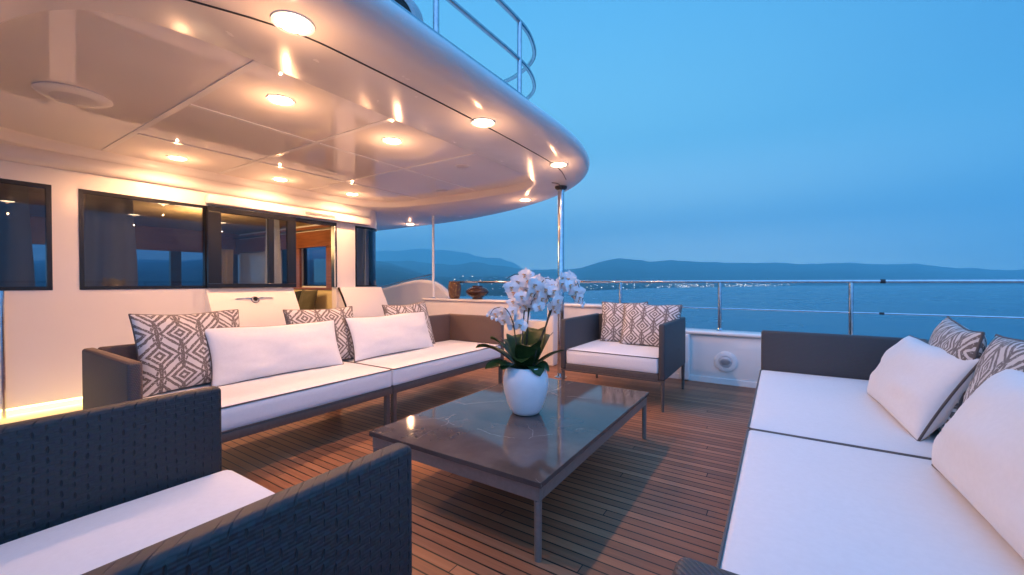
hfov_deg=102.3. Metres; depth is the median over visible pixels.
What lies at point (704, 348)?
bulwark
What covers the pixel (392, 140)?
downlight
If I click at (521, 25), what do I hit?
rail
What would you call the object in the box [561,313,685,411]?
armchair
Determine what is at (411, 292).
bulwark wing
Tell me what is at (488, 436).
coffee table
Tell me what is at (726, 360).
bulwark light
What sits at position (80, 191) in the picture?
window
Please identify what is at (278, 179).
downlight
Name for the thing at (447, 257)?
mountain
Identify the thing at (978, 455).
pillow
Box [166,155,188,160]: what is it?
downlight
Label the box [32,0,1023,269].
sky
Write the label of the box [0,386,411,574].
armchair
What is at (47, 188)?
window
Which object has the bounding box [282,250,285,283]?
window
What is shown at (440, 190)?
ceiling sensor
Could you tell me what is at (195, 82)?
deck overhang
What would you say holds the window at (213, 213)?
in the cabin
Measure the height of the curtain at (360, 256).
1.000 m
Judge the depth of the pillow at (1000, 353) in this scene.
1.39 m
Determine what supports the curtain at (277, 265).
hanging from the cabin
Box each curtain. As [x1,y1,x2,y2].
[0,183,34,286]
[84,194,137,285]
[221,249,232,283]
[265,219,281,287]
[357,228,364,284]
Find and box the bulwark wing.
[379,274,449,304]
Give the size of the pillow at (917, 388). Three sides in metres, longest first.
0.808 x 0.388 x 0.207 m
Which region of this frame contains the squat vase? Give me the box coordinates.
[466,286,488,298]
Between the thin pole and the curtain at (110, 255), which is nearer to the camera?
the curtain at (110, 255)
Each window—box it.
[0,178,52,290]
[78,189,206,289]
[206,205,295,287]
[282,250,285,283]
[303,248,325,285]
[355,226,376,286]
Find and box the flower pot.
[503,363,548,415]
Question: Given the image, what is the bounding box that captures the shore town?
[452,276,799,296]
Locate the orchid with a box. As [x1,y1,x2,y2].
[476,267,585,375]
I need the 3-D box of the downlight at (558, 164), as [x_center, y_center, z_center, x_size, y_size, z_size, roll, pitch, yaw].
[0.415,-1.095,3.675,0.164,0.020,0.164,0,1,33]
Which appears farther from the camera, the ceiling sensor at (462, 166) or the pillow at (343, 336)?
the ceiling sensor at (462, 166)
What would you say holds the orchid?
in the flower pot
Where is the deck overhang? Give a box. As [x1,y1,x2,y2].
[0,0,589,230]
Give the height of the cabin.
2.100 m
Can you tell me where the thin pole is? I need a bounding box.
[432,216,434,297]
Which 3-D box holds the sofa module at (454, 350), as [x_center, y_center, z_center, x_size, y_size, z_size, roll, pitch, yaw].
[-0.779,0.651,3.815,0.748,0.700,1.454,0,1,33]
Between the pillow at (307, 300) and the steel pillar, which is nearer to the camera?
the steel pillar
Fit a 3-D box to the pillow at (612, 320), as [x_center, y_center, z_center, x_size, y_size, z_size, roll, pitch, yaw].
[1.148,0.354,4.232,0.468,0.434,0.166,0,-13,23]
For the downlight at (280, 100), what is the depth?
2.54 m
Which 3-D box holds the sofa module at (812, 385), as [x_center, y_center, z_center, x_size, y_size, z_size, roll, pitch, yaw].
[1.797,0.672,2.178,0.888,0.700,1.494,0,1,33]
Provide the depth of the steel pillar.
4.51 m
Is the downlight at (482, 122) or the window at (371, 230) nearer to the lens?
the downlight at (482, 122)
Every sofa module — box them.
[82,344,391,442]
[342,314,503,422]
[672,429,1023,574]
[747,330,939,458]
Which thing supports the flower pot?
on the coffee table
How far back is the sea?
284.68 m
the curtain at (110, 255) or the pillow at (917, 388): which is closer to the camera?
the pillow at (917, 388)
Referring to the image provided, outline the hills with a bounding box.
[34,258,1023,285]
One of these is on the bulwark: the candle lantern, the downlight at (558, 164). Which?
the candle lantern
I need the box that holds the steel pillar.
[552,182,566,378]
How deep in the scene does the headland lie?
1253.00 m
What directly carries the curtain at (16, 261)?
hanging from the cabin
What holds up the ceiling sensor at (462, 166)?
attached to the deck overhang
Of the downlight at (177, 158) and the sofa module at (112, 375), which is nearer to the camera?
the sofa module at (112, 375)
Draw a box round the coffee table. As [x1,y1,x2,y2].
[369,378,648,562]
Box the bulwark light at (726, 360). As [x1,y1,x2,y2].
[714,351,736,371]
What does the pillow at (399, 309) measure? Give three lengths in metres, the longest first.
0.588 x 0.454 x 0.164 m
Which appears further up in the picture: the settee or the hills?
the hills
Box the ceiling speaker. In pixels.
[31,81,113,108]
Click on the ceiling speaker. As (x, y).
(72, 95)
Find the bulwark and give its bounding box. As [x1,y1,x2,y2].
[422,298,987,387]
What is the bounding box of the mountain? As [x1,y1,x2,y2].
[307,248,521,268]
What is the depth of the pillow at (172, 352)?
2.36 m
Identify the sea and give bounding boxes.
[460,285,1023,344]
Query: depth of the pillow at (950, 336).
1.64 m
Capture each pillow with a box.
[128,309,239,397]
[205,319,343,386]
[283,306,353,359]
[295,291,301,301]
[298,290,317,309]
[344,311,433,361]
[382,301,434,343]
[600,302,647,341]
[620,303,682,346]
[867,335,979,440]
[929,316,986,431]
[931,369,1023,558]
[963,334,1023,402]
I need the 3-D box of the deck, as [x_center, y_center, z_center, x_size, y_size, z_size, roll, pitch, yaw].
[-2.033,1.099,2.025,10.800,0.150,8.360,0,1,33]
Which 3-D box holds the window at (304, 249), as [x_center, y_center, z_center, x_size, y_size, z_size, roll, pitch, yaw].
[-3.312,-0.455,7.088,0.880,0.860,0.054,0,1,33]
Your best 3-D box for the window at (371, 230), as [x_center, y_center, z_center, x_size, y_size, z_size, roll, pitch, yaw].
[-2.125,-0.442,6.079,0.194,0.860,0.597,0,1,4]
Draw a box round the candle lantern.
[448,281,460,298]
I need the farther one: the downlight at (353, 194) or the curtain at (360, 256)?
the curtain at (360, 256)
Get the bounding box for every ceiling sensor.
[435,189,447,191]
[455,164,469,168]
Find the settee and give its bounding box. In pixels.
[294,290,331,309]
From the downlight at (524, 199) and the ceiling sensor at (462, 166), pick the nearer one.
the ceiling sensor at (462, 166)
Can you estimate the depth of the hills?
3203.77 m
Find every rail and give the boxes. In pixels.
[391,0,536,99]
[460,279,1023,334]
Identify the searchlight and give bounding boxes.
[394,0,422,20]
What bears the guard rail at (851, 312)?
on the bulwark
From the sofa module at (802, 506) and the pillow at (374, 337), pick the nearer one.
the sofa module at (802, 506)
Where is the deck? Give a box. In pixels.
[222,358,755,574]
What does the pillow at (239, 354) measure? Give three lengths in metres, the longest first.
0.868 x 0.371 x 0.165 m
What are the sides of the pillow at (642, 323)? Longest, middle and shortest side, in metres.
0.568 x 0.425 x 0.162 m
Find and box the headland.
[34,259,811,295]
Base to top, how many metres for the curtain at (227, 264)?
0.550 m
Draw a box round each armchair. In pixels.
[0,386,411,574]
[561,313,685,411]
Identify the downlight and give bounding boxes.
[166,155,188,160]
[266,94,295,105]
[270,10,315,35]
[272,177,288,180]
[346,193,358,195]
[381,137,402,144]
[471,117,495,127]
[519,198,531,200]
[549,162,567,167]
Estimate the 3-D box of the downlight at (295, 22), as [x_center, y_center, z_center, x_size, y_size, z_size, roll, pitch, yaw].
[-0.886,-1.069,1.670,0.164,0.020,0.164,0,1,33]
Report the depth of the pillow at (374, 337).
3.52 m
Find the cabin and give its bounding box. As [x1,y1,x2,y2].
[0,143,387,424]
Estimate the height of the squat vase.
0.198 m

